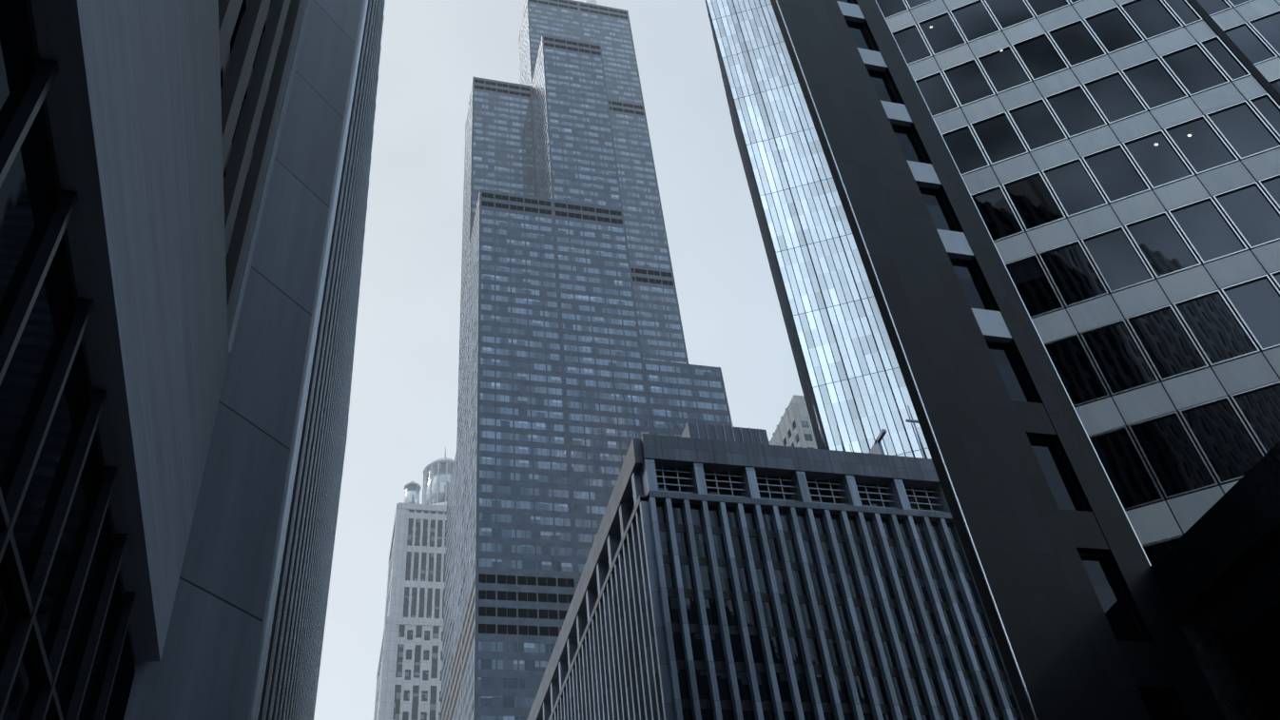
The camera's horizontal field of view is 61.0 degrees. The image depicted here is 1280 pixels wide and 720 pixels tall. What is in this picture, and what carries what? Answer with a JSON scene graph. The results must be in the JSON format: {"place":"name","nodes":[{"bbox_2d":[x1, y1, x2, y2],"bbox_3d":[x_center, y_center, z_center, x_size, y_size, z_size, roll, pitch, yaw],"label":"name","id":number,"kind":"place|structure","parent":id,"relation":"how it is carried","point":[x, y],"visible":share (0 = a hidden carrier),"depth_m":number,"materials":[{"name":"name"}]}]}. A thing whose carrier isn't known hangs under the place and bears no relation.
{"place":"outdoors","nodes":[
{"label":"outdoors","id":0,"kind":"place"},
{"bbox_2d":[313,0,803,719],"label":"sky","id":1,"kind":"structure","parent":0,"point":[402,417],"materials":[{"name":"white"}]},
{"bbox_2d":[440,0,731,719],"bbox_3d":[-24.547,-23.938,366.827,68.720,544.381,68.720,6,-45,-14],"label":"skyscraper","id":2,"kind":"structure","parent":0,"point":[577,373],"depth_m":304.06,"materials":[{"name":"grey glass"}]},
{"bbox_2d":[526,405,1024,719],"bbox_3d":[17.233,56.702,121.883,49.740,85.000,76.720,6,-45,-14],"label":"office building","id":3,"kind":"structure","parent":0,"point":[730,572],"depth_m":104.53,"materials":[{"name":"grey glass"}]},
{"label":"ground","id":4,"kind":"structure","parent":0,"visible":0},
{"bbox_2d":[0,0,385,719],"bbox_3d":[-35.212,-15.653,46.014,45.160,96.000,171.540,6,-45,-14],"label":"building","id":5,"kind":"structure","parent":4,"relation":"on","point":[183,198],"depth_m":24.09,"materials":[{"name":"stone"}]},
{"bbox_2d":[373,446,454,719],"bbox_3d":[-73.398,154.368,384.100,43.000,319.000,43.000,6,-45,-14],"label":"skyscraper","id":6,"kind":"structure","parent":4,"relation":"on","point":[409,676],"depth_m":413.51,"materials":[{"name":"stone"}]},
{"bbox_2d":[768,394,817,448],"bbox_3d":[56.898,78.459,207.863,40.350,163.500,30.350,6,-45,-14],"label":"white tower","id":7,"kind":"structure","parent":4,"relation":"on","point":[794,428],"depth_m":244.54,"materials":[{"name":"concrete"}]},
{"bbox_2d":[705,0,931,458],"bbox_3d":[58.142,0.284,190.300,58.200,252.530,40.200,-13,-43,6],"label":"pale glass tower","id":8,"kind":"structure","parent":4,"relation":"on","point":[853,385],"depth_m":191.43,"materials":[{"name":"blue glass"}]},
{"bbox_2d":[770,0,1226,719],"bbox_3d":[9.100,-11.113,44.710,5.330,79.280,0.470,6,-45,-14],"label":"tower pier","id":9,"kind":"structure","parent":4,"relation":"on","point":[1082,620],"depth_m":32.39,"materials":[{"name":"metal"}]},
{"bbox_2d":[875,0,1279,564],"bbox_3d":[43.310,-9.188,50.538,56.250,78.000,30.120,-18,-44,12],"label":"office building","id":10,"kind":"structure","parent":4,"relation":"on","point":[1117,162],"depth_m":39.11,"materials":[{"name":"black glass"}]},
{"bbox_2d":[1150,441,1279,719],"bbox_3d":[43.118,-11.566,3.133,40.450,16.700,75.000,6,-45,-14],"label":"building","id":11,"kind":"structure","parent":4,"relation":"on","point":[1215,568],"depth_m":26.87,"materials":[{"name":"stone"}]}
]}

